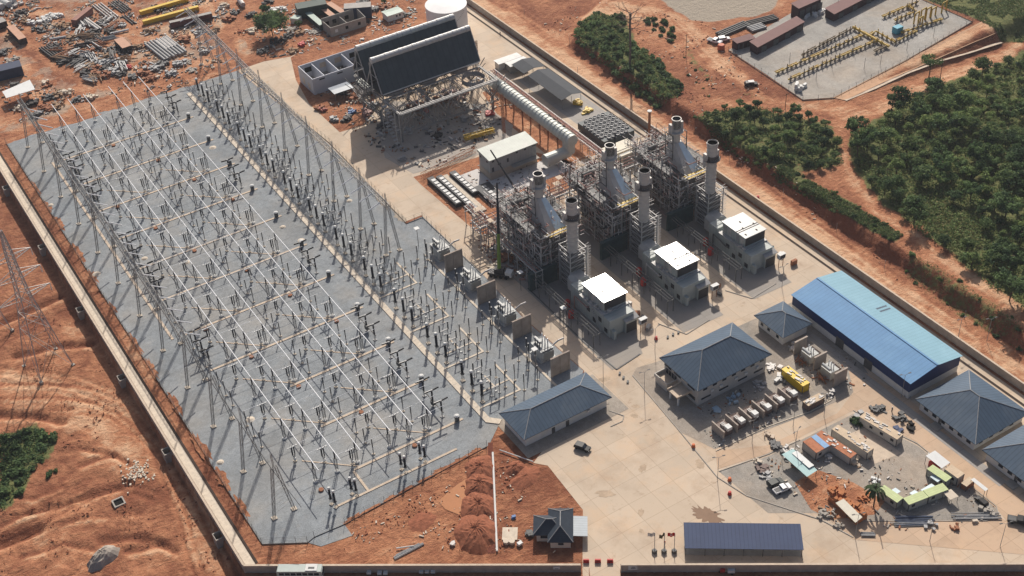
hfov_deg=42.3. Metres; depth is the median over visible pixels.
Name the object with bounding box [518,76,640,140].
utility yard
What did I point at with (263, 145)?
line disconnector
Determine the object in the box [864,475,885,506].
palm tree
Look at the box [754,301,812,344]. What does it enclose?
hipped building
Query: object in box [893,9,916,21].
gas pipe run
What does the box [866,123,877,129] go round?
broadleaf tree
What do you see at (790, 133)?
broadleaf tree
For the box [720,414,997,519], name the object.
camp gravel
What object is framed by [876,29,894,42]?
gas pipe run
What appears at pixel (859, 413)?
scrap heap
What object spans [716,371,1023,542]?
plant road
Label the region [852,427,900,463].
pale apron
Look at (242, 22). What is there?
bare soil
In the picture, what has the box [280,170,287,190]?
current transformer
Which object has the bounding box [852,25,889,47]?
gas pipe run
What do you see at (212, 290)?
busbar
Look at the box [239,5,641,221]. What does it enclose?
service road
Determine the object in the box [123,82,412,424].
busbar
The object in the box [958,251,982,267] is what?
broadleaf tree
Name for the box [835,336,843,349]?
door
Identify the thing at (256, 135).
line disconnector
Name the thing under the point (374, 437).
phase conductor
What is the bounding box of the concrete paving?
[422,128,1023,575]
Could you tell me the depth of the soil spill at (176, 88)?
539.75 m
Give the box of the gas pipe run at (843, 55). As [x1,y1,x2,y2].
[788,40,875,81]
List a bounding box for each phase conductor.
[48,94,165,132]
[55,99,171,137]
[59,105,174,143]
[72,127,174,161]
[77,132,181,167]
[83,144,191,181]
[89,150,196,187]
[98,156,202,192]
[104,163,228,207]
[111,170,232,213]
[114,176,239,221]
[122,195,235,236]
[131,201,243,242]
[132,208,248,251]
[144,222,261,266]
[149,230,265,274]
[155,237,273,282]
[170,246,301,297]
[172,254,307,307]
[180,262,313,315]
[193,284,312,332]
[197,292,320,342]
[204,300,328,351]
[217,311,358,370]
[223,320,365,380]
[229,330,370,390]
[247,347,389,409]
[253,356,398,420]
[259,366,406,431]
[292,385,424,445]
[300,395,433,456]
[309,406,441,467]
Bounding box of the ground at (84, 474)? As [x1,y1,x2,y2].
[0,0,1023,575]
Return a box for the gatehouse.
[533,508,587,547]
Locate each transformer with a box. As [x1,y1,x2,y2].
[194,78,200,96]
[198,83,206,102]
[205,89,211,107]
[214,99,221,118]
[220,105,226,124]
[225,111,232,130]
[234,121,242,140]
[240,128,247,147]
[247,134,253,153]
[256,145,264,164]
[264,152,270,171]
[269,158,276,178]
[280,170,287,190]
[286,177,294,197]
[294,184,301,204]
[307,197,312,217]
[313,204,320,225]
[319,212,327,232]
[327,486,333,505]
[330,490,337,508]
[332,225,339,246]
[340,233,347,254]
[347,241,354,262]
[348,476,354,495]
[352,477,358,496]
[361,255,367,277]
[368,264,375,285]
[378,272,383,294]
[390,288,398,309]
[397,451,403,470]
[399,297,406,318]
[402,455,407,474]
[408,306,415,328]
[417,441,422,459]
[422,444,427,462]
[424,322,430,344]
[429,235,459,261]
[433,332,439,354]
[442,342,448,364]
[457,359,465,382]
[459,264,490,292]
[468,370,474,392]
[477,380,484,403]
[493,297,525,326]
[530,334,563,363]
[716,420,732,436]
[729,413,745,429]
[742,406,758,422]
[755,399,771,415]
[768,392,784,408]
[782,386,797,402]
[795,344,820,367]
[815,360,840,383]
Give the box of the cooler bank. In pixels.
[578,111,633,147]
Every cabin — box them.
[493,52,521,70]
[505,56,525,73]
[817,430,856,464]
[831,425,873,459]
[858,412,902,446]
[878,485,902,509]
[902,491,928,511]
[923,483,948,503]
[925,465,951,486]
[944,464,964,485]
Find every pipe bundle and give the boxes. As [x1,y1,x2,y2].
[715,21,749,35]
[744,14,778,25]
[746,23,766,31]
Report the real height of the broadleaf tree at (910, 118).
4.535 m
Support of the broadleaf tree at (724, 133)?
on the ground at (84, 474)
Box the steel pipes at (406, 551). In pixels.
[393,543,423,559]
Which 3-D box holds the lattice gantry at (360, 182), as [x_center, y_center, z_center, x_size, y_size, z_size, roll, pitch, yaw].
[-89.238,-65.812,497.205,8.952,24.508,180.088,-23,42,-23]
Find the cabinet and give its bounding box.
[892,24,903,34]
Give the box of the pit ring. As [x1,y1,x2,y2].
[111,496,125,508]
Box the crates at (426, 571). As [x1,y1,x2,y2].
[419,570,434,573]
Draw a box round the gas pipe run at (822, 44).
[801,26,852,56]
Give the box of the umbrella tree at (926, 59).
[921,53,944,76]
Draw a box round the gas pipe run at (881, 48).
[873,45,886,52]
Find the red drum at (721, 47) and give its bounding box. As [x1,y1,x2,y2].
[717,43,724,50]
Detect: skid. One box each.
[645,323,650,330]
[790,258,797,265]
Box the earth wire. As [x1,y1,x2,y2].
[183,342,300,506]
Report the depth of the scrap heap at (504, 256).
438.17 m
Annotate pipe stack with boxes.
[0,0,16,9]
[38,42,66,59]
[50,36,65,39]
[83,17,102,30]
[92,2,118,18]
[108,0,131,12]
[110,29,128,34]
[121,14,135,24]
[144,35,186,60]
[156,36,175,49]
[237,0,245,7]
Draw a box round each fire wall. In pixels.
[443,248,463,272]
[476,279,496,304]
[512,314,531,339]
[550,350,569,377]
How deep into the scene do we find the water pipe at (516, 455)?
367.13 m
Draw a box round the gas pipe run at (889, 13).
[881,0,918,18]
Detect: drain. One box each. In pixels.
[0,152,257,563]
[467,11,1023,405]
[844,42,1001,100]
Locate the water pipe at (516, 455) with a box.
[500,450,533,461]
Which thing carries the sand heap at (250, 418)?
on the gravel yard at (252, 487)
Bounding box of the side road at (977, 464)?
[803,329,1005,485]
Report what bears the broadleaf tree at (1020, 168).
on the ground at (84, 474)
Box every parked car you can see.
[573,440,590,452]
[718,35,730,40]
[744,80,757,86]
[766,477,784,488]
[974,495,988,506]
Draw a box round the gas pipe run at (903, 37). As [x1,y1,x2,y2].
[893,29,917,43]
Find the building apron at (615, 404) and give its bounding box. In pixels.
[497,374,628,457]
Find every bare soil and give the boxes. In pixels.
[224,0,426,62]
[291,13,426,131]
[414,153,575,234]
[482,83,600,164]
[795,470,884,519]
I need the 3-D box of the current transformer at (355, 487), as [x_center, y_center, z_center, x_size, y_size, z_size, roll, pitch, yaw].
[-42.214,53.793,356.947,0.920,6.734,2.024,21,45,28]
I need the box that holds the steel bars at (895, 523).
[890,522,926,526]
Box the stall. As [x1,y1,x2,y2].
[928,460,939,468]
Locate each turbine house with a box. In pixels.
[571,273,646,339]
[642,241,718,305]
[709,212,785,273]
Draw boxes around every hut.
[381,6,402,21]
[802,434,831,459]
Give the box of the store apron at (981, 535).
[828,516,1023,553]
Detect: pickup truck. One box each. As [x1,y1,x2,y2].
[707,37,722,44]
[772,483,792,494]
[1007,514,1023,524]
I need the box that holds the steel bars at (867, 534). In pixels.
[860,532,875,535]
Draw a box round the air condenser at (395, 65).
[345,14,506,148]
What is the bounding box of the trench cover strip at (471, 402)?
[187,92,501,423]
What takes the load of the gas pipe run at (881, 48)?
on the ground at (84, 474)
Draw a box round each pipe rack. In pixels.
[464,203,504,252]
[471,156,641,248]
[488,69,619,166]
[500,236,543,289]
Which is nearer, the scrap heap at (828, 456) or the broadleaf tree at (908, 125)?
the scrap heap at (828, 456)
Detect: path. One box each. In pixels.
[0,156,254,563]
[833,20,998,99]
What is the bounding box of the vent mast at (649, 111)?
[647,109,651,139]
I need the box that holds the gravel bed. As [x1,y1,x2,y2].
[633,302,867,448]
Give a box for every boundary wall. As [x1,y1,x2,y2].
[0,168,243,569]
[243,563,580,572]
[466,0,1023,391]
[620,563,1023,572]
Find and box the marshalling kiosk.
[454,414,459,422]
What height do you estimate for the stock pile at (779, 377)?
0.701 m
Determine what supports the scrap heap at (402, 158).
on the condenser slab at (433, 155)
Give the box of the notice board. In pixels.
[628,566,637,569]
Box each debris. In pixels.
[0,0,230,79]
[0,54,224,122]
[1,298,228,572]
[252,0,417,57]
[318,82,512,168]
[344,459,577,552]
[426,158,557,225]
[478,234,530,279]
[697,356,864,445]
[767,423,993,529]
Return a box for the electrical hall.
[477,131,539,179]
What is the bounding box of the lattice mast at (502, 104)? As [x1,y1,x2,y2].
[500,94,505,133]
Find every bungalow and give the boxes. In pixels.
[915,369,1023,449]
[982,425,1023,489]
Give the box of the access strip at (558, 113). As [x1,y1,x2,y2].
[512,80,602,148]
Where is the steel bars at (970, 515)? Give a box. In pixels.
[951,512,1001,519]
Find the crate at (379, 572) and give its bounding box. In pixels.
[377,570,387,575]
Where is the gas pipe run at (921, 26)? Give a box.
[900,17,942,34]
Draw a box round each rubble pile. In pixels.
[119,458,155,493]
[816,507,835,519]
[833,520,844,528]
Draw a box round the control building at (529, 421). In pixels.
[499,372,611,445]
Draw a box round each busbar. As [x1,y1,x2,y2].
[51,104,318,470]
[68,99,339,459]
[83,94,359,449]
[108,86,390,431]
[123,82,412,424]
[138,76,431,414]
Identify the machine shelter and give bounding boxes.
[602,138,642,164]
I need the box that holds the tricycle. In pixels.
[718,568,734,574]
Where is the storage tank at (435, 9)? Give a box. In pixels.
[425,0,467,27]
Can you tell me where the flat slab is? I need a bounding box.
[502,527,517,539]
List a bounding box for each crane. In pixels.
[487,183,513,279]
[490,150,518,192]
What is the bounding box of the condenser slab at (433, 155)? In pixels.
[377,101,512,173]
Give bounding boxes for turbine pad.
[491,247,642,369]
[578,217,722,331]
[649,194,790,298]
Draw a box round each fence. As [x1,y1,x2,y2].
[4,138,486,544]
[241,67,480,272]
[728,18,972,100]
[923,0,973,21]
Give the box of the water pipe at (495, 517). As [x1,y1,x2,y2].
[492,452,497,551]
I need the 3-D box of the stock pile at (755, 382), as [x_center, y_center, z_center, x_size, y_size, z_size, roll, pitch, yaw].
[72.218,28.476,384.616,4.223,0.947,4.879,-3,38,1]
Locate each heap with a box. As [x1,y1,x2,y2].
[0,47,11,54]
[2,55,19,62]
[4,33,11,39]
[10,0,23,6]
[10,81,20,86]
[13,104,23,111]
[14,8,28,16]
[17,16,28,23]
[26,19,37,25]
[26,98,38,106]
[27,15,38,22]
[31,24,47,32]
[31,110,43,116]
[36,14,51,23]
[37,104,52,111]
[41,81,52,87]
[41,92,55,101]
[44,12,63,18]
[46,46,68,52]
[48,43,62,48]
[50,55,70,59]
[52,98,64,110]
[53,20,70,28]
[53,88,62,98]
[55,48,74,56]
[56,56,75,61]
[56,59,69,65]
[58,88,74,95]
[64,47,80,55]
[65,33,77,40]
[65,56,84,66]
[69,42,89,48]
[70,95,82,102]
[72,54,87,62]
[73,60,90,72]
[74,24,84,34]
[75,32,99,38]
[78,20,89,28]
[78,50,95,57]
[79,67,92,74]
[81,44,95,52]
[81,74,97,82]
[83,61,95,70]
[85,37,97,44]
[85,51,95,61]
[85,93,98,99]
[86,27,100,35]
[86,42,102,50]
[88,64,101,73]
[89,72,101,82]
[92,38,109,47]
[92,271,100,276]
[93,34,118,42]
[93,55,105,64]
[94,32,103,39]
[94,69,110,78]
[95,19,107,25]
[96,19,109,25]
[98,52,109,59]
[98,56,116,62]
[98,60,110,64]
[100,63,113,70]
[102,14,116,23]
[103,26,117,34]
[104,20,123,28]
[104,48,115,59]
[104,66,119,75]
[107,46,118,52]
[110,57,128,65]
[113,22,126,27]
[115,61,127,70]
[115,69,126,77]
[116,54,137,60]
[117,48,131,55]
[128,71,137,78]
[132,43,143,48]
[136,69,152,76]
[141,75,156,81]
[142,27,154,33]
[142,63,164,70]
[153,7,167,12]
[156,58,169,67]
[164,68,176,76]
[172,58,186,66]
[178,33,190,43]
[185,67,197,72]
[191,27,203,35]
[199,47,208,54]
[209,26,219,34]
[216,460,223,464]
[219,2,229,8]
[221,15,236,20]
[230,8,240,14]
[243,27,256,33]
[244,11,256,17]
[246,416,254,422]
[256,44,271,53]
[261,0,274,4]
[269,36,286,45]
[277,6,287,10]
[280,32,294,39]
[283,26,300,32]
[287,45,298,53]
[289,29,306,35]
[297,40,304,46]
[309,27,321,34]
[314,104,324,110]
[319,106,327,112]
[329,115,338,121]
[341,114,352,121]
[346,94,358,100]
[348,109,356,113]
[352,95,370,102]
[355,78,376,94]
[362,107,372,117]
[367,101,378,108]
[372,6,378,11]
[375,2,392,9]
[376,120,391,128]
[385,109,402,116]
[397,155,406,161]
[403,12,411,16]
[406,99,436,111]
[408,512,436,532]
[430,131,442,140]
[435,92,456,106]
[443,88,467,100]
[454,514,498,554]
[459,115,471,121]
[461,492,493,516]
[464,455,495,477]
[464,473,495,495]
[485,110,494,115]
[486,260,496,268]
[494,242,510,251]
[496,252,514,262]
[506,461,524,475]
[509,465,539,489]
[524,529,533,536]
[572,98,582,105]
[581,106,593,114]
[759,470,771,481]
[764,430,774,439]
[788,341,794,351]
[824,452,832,462]
[826,388,835,395]
[851,455,860,465]
[853,409,863,416]
[857,491,870,501]
[868,476,880,483]
[891,410,907,422]
[906,420,915,431]
[923,520,937,530]
[978,503,995,515]
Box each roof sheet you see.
[792,451,813,467]
[812,434,829,447]
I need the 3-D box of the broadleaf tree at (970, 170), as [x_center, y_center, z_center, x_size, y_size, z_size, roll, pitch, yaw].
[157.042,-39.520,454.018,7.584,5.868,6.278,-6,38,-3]
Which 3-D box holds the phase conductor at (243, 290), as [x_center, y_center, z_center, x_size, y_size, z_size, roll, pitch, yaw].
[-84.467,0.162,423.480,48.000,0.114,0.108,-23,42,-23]
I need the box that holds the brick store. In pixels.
[827,484,866,524]
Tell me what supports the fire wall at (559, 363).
on the gravel yard at (252, 487)
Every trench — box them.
[52,162,173,339]
[64,116,192,159]
[84,139,213,183]
[99,163,234,211]
[119,188,256,238]
[126,216,168,219]
[140,215,281,268]
[147,245,190,248]
[162,243,306,300]
[168,275,214,278]
[186,274,333,334]
[187,195,226,197]
[191,307,238,311]
[208,222,251,225]
[210,306,362,370]
[216,341,265,345]
[231,251,276,254]
[242,378,294,383]
[256,282,303,285]
[271,418,324,423]
[282,314,331,318]
[290,341,393,386]
[302,460,357,466]
[310,349,360,354]
[321,379,427,427]
[336,448,456,506]
[341,387,393,392]
[353,418,462,470]
[353,471,368,489]
[373,427,428,432]
[380,262,416,298]
[411,294,448,331]
[429,260,556,385]
[445,327,483,368]
[480,364,520,408]
[487,442,494,552]
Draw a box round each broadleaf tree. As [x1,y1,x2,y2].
[253,8,288,35]
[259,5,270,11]
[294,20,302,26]
[703,110,712,118]
[712,116,722,124]
[721,130,728,136]
[726,107,745,123]
[734,135,743,141]
[735,98,745,105]
[736,124,747,132]
[743,104,754,111]
[747,138,754,144]
[748,110,761,122]
[748,145,756,153]
[750,126,759,135]
[752,100,762,108]
[758,117,769,125]
[761,145,769,152]
[762,110,769,115]
[764,140,772,145]
[768,124,781,132]
[768,148,777,158]
[770,134,779,140]
[772,107,782,112]
[772,142,786,151]
[774,116,782,124]
[779,129,797,143]
[782,121,798,129]
[783,111,792,119]
[784,154,795,160]
[789,103,801,115]
[794,130,803,137]
[795,113,802,121]
[796,142,805,150]
[801,156,810,163]
[804,144,821,155]
[804,160,814,171]
[805,110,812,117]
[806,131,819,140]
[806,138,817,145]
[808,115,817,122]
[810,123,822,132]
[816,159,826,166]
[817,136,829,144]
[819,119,830,125]
[820,127,833,136]
[825,158,836,162]
[830,150,839,157]
[832,135,842,146]
[844,115,869,135]
[849,131,869,156]
[854,159,865,164]
[858,126,877,150]
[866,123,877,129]
[866,175,879,185]
[870,144,888,158]
[876,126,899,142]
[876,167,885,174]
[877,118,887,126]
[877,176,896,194]
[880,155,892,164]
[883,108,895,118]
[885,110,905,126]
[885,157,905,173]
[886,85,912,109]
[889,187,905,199]
[891,174,905,189]
[898,207,906,217]
[899,135,920,152]
[900,151,912,161]
[902,122,913,131]
[902,194,929,223]
[905,115,916,122]
[908,157,922,167]
[909,99,931,117]
[910,96,921,106]
[911,164,937,183]
[912,91,924,99]
[913,135,924,144]
[916,114,931,127]
[916,128,929,137]
[918,148,931,158]
[924,76,940,85]
[925,77,947,95]
[925,93,939,106]
[925,112,951,130]
[928,138,947,153]
[930,145,952,161]
[932,152,956,172]
[932,170,950,187]
[936,93,961,111]
[936,233,951,247]
[937,130,954,145]
[945,171,958,183]
[945,190,963,200]
[949,87,957,93]
[949,110,967,117]
[949,125,963,141]
[950,114,971,129]
[952,90,977,108]
[952,145,966,156]
[952,156,967,168]
[957,180,966,188]
[957,236,975,251]
[958,77,969,85]
[958,165,980,177]
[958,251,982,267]
[962,180,983,201]
[965,67,981,80]
[966,78,983,91]
[967,106,981,116]
[967,116,982,131]
[967,141,990,160]
[972,55,992,74]
[973,130,979,137]
[974,97,990,106]
[974,170,996,183]
[975,158,993,173]
[976,199,993,214]
[979,126,1002,145]
[979,216,995,230]
[980,183,994,195]
[981,84,995,96]
[981,243,992,250]
[982,248,1005,268]
[983,152,1000,166]
[984,73,994,83]
[985,111,995,120]
[986,121,999,129]
[987,94,1000,102]
[987,199,997,210]
[987,271,995,278]
[989,143,1005,158]
[990,99,1007,111]
[990,242,1012,254]
[992,62,1002,69]
[992,130,1010,146]
[992,188,1023,217]
[993,266,1023,300]
[994,167,1023,191]
[994,236,1011,245]
[995,217,1004,224]
[997,162,1014,171]
[999,121,1005,127]
[999,228,1006,235]
[1000,68,1010,76]
[1000,105,1018,119]
[1000,244,1023,269]
[1001,54,1014,65]
[1002,91,1012,96]
[1002,128,1018,138]
[1003,98,1011,105]
[1004,150,1023,168]
[1006,147,1023,159]
[1007,124,1021,132]
[1009,134,1021,146]
[1010,224,1023,244]
[1011,98,1023,110]
[1012,134,1023,149]
[1012,161,1023,177]
[1012,187,1023,196]
[1012,219,1023,227]
[1013,178,1023,189]
[1014,60,1023,69]
[1014,195,1023,208]
[1016,75,1023,86]
[1017,128,1023,136]
[1018,107,1023,115]
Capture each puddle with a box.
[439,480,465,513]
[595,490,615,496]
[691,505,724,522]
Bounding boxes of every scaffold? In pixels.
[470,206,486,234]
[483,216,496,247]
[551,173,564,202]
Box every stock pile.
[712,405,721,412]
[726,392,740,405]
[752,379,766,392]
[766,362,782,371]
[774,372,782,382]
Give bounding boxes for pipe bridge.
[533,275,600,347]
[604,244,673,310]
[671,216,742,281]
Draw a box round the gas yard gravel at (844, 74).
[729,0,970,99]
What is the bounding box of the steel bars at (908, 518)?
[894,515,934,525]
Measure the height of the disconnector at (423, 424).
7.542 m
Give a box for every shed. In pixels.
[328,82,352,98]
[512,57,543,81]
[528,68,581,105]
[684,522,803,556]
[731,34,754,49]
[749,16,804,54]
[791,0,822,18]
[825,0,873,20]
[960,476,973,491]
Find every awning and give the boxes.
[921,484,934,490]
[929,475,940,481]
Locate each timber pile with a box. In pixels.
[753,457,762,467]
[756,463,769,473]
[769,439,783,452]
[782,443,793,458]
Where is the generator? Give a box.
[781,365,809,393]
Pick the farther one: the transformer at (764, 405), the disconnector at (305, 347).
the disconnector at (305, 347)
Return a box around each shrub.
[0,433,8,439]
[0,446,7,452]
[0,477,9,485]
[0,486,10,496]
[2,456,12,462]
[4,437,13,445]
[5,469,11,477]
[9,430,23,437]
[9,443,21,452]
[10,466,27,477]
[11,486,24,496]
[12,457,26,466]
[14,477,22,484]
[22,427,33,434]
[23,435,30,440]
[33,428,44,434]
[34,442,46,451]
[36,430,47,442]
[38,455,43,462]
[46,431,57,441]
[573,32,581,38]
[574,27,584,33]
[577,20,586,26]
[582,31,592,37]
[585,26,591,31]
[588,20,596,27]
[589,40,597,45]
[597,19,604,25]
[597,24,607,30]
[599,44,610,51]
[599,52,611,60]
[601,35,612,40]
[602,39,611,45]
[608,33,620,39]
[611,69,618,76]
[612,23,622,28]
[615,50,623,57]
[617,12,625,19]
[617,44,624,51]
[624,47,635,53]
[626,66,633,71]
[628,82,639,89]
[632,61,642,66]
[633,50,642,56]
[637,71,648,78]
[638,53,647,60]
[642,56,650,61]
[643,77,650,84]
[643,89,649,95]
[646,68,654,74]
[650,57,661,62]
[653,104,661,108]
[655,64,665,69]
[656,90,664,97]
[657,84,665,89]
[662,72,670,77]
[669,26,674,31]
[669,82,679,90]
[673,88,683,94]
[674,79,684,87]
[829,189,838,195]
[852,417,862,427]
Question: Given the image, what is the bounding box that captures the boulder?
[87,545,119,572]
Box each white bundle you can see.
[794,81,806,91]
[804,12,817,19]
[817,8,825,14]
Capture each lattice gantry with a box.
[16,93,297,520]
[176,6,401,256]
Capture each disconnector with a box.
[60,125,67,141]
[76,150,84,165]
[80,125,88,142]
[94,175,102,190]
[98,150,106,166]
[100,126,108,142]
[113,200,121,217]
[116,176,124,191]
[117,106,124,122]
[118,150,126,166]
[133,229,142,245]
[135,129,143,145]
[136,108,144,123]
[136,203,144,218]
[137,174,145,191]
[154,258,163,276]
[155,129,163,146]
[155,154,162,169]
[157,110,164,123]
[157,229,165,246]
[158,203,166,218]
[175,153,182,170]
[175,180,183,195]
[177,131,184,146]
[177,290,186,308]
[179,258,187,276]
[180,231,188,247]
[197,156,205,171]
[197,180,204,196]
[197,205,205,222]
[202,324,211,343]
[203,260,211,277]
[203,290,212,309]
[205,79,214,93]
[210,84,219,99]
[215,89,224,104]
[219,180,226,196]
[219,208,226,223]
[220,234,228,251]
[226,100,235,115]
[227,292,236,310]
[228,327,237,343]
[228,360,237,379]
[231,105,241,120]
[237,110,246,125]
[242,206,250,224]
[243,235,250,252]
[244,264,252,282]
[246,122,255,137]
[252,128,261,143]
[254,327,262,344]
[256,361,264,380]
[257,134,267,149]
[257,400,266,419]
[267,236,274,253]
[268,265,276,283]
[270,145,280,161]
[270,297,279,315]
[276,152,286,167]
[281,157,291,173]
[282,363,291,381]
[285,403,294,420]
[287,443,296,462]
[293,171,303,184]
[293,267,301,284]
[295,298,303,316]
[299,177,309,193]
[299,331,307,350]
[305,184,315,197]
[312,402,321,421]
[317,444,326,463]
[319,197,329,211]
[321,300,329,317]
[324,332,333,351]
[326,204,336,220]
[329,370,337,388]
[332,210,342,224]
[345,226,355,242]
[345,445,354,464]
[351,334,359,352]
[352,233,362,250]
[355,370,364,389]
[358,240,369,256]
[361,408,370,428]
[375,255,385,272]
[382,263,392,280]
[383,372,391,390]
[389,270,400,287]
[389,411,398,430]
[404,288,415,305]
[412,296,422,314]
[418,411,426,431]
[420,304,430,322]
[438,321,449,340]
[446,330,457,348]
[455,339,465,357]
[472,359,482,377]
[481,368,491,386]
[490,377,500,396]
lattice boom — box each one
[420,147,475,178]
[463,125,494,140]
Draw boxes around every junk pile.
[869,404,886,413]
[893,425,903,432]
[949,522,959,530]
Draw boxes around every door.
[800,9,804,18]
[803,443,815,458]
[811,4,816,13]
[817,2,822,11]
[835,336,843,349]
[863,358,872,370]
[867,449,872,458]
[903,500,907,509]
[957,475,963,483]
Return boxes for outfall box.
[2,185,9,196]
[38,243,46,256]
[75,306,84,319]
[116,373,126,387]
[161,447,172,462]
[212,531,224,548]
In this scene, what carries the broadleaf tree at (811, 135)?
on the ground at (84, 474)
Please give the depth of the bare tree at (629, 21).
516.67 m
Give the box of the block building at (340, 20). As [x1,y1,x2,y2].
[321,8,366,36]
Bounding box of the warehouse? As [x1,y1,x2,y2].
[791,270,961,398]
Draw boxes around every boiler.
[485,171,584,275]
[555,142,653,243]
[623,116,705,215]
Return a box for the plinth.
[443,174,486,211]
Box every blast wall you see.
[711,421,724,439]
[725,414,737,432]
[738,407,751,425]
[751,400,764,418]
[764,393,777,411]
[777,387,790,404]
[793,336,807,354]
[813,351,826,370]
[833,367,847,386]
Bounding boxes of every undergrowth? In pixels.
[0,430,53,508]
[544,2,897,279]
[578,12,678,108]
[695,115,903,239]
[699,106,843,168]
[849,57,1023,308]
[897,192,984,248]
[905,255,1023,346]
[931,0,1023,41]
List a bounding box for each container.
[0,17,7,28]
[0,60,23,80]
[7,24,27,45]
[71,7,93,25]
[114,37,132,53]
[169,11,212,28]
[290,15,302,23]
[295,0,327,18]
[305,12,322,29]
[321,9,333,16]
[327,2,343,13]
[344,1,371,18]
[802,393,824,411]
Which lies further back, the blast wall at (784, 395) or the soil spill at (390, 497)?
the blast wall at (784, 395)
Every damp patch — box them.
[598,376,609,381]
[638,508,643,516]
[639,464,646,472]
[695,458,703,468]
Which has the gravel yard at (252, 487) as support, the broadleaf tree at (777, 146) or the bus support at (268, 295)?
the bus support at (268, 295)
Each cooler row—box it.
[427,176,461,207]
[436,175,475,212]
[449,170,478,196]
[475,181,505,204]
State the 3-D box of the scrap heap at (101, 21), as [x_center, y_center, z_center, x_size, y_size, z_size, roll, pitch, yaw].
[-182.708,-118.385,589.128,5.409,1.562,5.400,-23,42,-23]
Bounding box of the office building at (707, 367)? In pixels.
[654,322,771,405]
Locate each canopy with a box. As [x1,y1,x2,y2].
[2,80,36,105]
[782,449,816,478]
[924,451,949,468]
[942,489,958,503]
[971,478,987,496]
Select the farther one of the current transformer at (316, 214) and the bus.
the current transformer at (316, 214)
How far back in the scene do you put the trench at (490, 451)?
357.01 m
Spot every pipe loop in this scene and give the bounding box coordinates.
[913,11,919,23]
[919,7,926,22]
[925,6,931,19]
[930,6,936,17]
[941,0,947,13]
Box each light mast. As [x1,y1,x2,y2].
[531,346,537,367]
[560,305,566,325]
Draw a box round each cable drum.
[503,538,508,544]
[509,538,514,544]
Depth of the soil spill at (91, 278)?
442.19 m
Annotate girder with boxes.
[139,0,188,14]
[142,5,198,24]
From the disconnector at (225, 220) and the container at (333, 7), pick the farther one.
the container at (333, 7)
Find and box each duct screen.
[527,261,557,291]
[599,231,627,260]
[666,203,693,230]
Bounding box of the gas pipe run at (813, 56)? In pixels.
[774,34,862,74]
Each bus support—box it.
[75,108,81,126]
[90,130,97,147]
[91,160,97,176]
[106,125,112,142]
[108,154,114,171]
[110,186,116,203]
[124,148,130,166]
[127,179,134,197]
[129,212,136,231]
[130,91,136,108]
[144,174,150,191]
[147,111,153,128]
[148,207,154,224]
[150,241,157,260]
[151,140,157,157]
[165,201,171,218]
[166,134,172,151]
[169,235,175,253]
[171,164,176,182]
[173,273,179,291]
[186,228,192,246]
[187,159,192,176]
[192,190,198,208]
[192,265,198,284]
[197,306,204,324]
[203,152,209,170]
[208,184,214,202]
[210,259,216,277]
[215,218,220,236]
[216,297,223,316]
[223,341,229,360]
[226,179,231,196]
[231,211,237,230]
[235,291,241,309]
[238,246,244,266]
[243,333,249,352]
[249,205,254,223]
[250,378,257,398]
[256,241,261,259]
[261,324,267,344]
[264,278,270,297]
[271,370,277,389]
[274,234,279,252]
[280,420,286,439]
[282,272,287,290]
[290,362,296,381]
[292,313,297,331]
[300,264,305,283]
[301,410,307,430]
[310,305,315,324]
[311,462,317,482]
[320,400,326,421]
[321,348,327,368]
[329,298,334,316]
[333,451,339,472]
[339,339,345,360]
[353,387,358,407]
[353,442,359,463]
[359,332,364,352]
[371,377,377,398]
[386,427,391,448]
[391,369,396,389]
[405,418,410,439]
[425,408,430,429]
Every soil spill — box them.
[0,137,21,144]
[16,128,44,138]
[43,200,52,212]
[44,125,58,131]
[52,215,64,230]
[56,120,73,126]
[69,243,85,264]
[71,113,100,123]
[85,270,98,284]
[101,105,116,111]
[107,102,130,110]
[107,301,117,312]
[125,96,142,103]
[126,331,143,356]
[143,359,158,379]
[146,90,164,96]
[157,87,178,94]
[166,392,182,415]
[174,78,209,87]
[188,431,212,463]
[197,72,216,81]
[205,69,231,78]
[215,466,230,491]
[233,494,249,518]
[342,512,365,524]
[362,503,381,512]
[383,494,397,502]
[398,485,414,493]
[417,475,430,482]
[430,465,450,476]
[447,455,467,467]
[467,448,482,457]
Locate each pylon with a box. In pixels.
[0,230,74,384]
[0,310,14,331]
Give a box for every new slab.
[461,169,490,186]
[478,161,570,200]
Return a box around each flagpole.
[648,533,656,553]
[659,533,666,553]
[667,533,676,553]
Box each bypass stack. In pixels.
[558,197,590,290]
[629,167,660,259]
[695,139,726,231]
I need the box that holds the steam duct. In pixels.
[488,76,577,165]
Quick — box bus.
[276,564,323,575]
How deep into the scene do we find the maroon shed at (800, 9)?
551.70 m
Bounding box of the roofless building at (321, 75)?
[298,48,361,94]
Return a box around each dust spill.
[261,83,275,93]
[309,130,322,142]
[321,143,333,152]
[374,194,392,208]
[394,212,405,220]
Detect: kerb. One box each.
[527,288,639,369]
[608,410,623,426]
[632,375,852,536]
[658,320,708,333]
[716,399,831,450]
[719,439,799,471]
[725,283,775,298]
[853,410,998,520]
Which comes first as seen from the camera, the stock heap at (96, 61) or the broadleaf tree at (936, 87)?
the broadleaf tree at (936, 87)
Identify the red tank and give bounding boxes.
[564,299,570,308]
[568,309,573,318]
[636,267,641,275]
[640,277,645,286]
[708,246,713,255]
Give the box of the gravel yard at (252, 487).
[8,71,582,545]
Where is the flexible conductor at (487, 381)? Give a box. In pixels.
[444,379,512,401]
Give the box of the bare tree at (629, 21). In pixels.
[609,1,650,64]
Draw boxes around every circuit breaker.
[62,151,83,178]
[80,176,101,207]
[118,231,141,264]
[139,260,164,295]
[160,89,180,116]
[186,327,212,365]
[221,157,244,188]
[294,239,320,273]
[350,303,379,340]
[381,338,412,377]
[415,376,447,417]
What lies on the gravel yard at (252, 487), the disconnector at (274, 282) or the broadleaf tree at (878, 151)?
the disconnector at (274, 282)

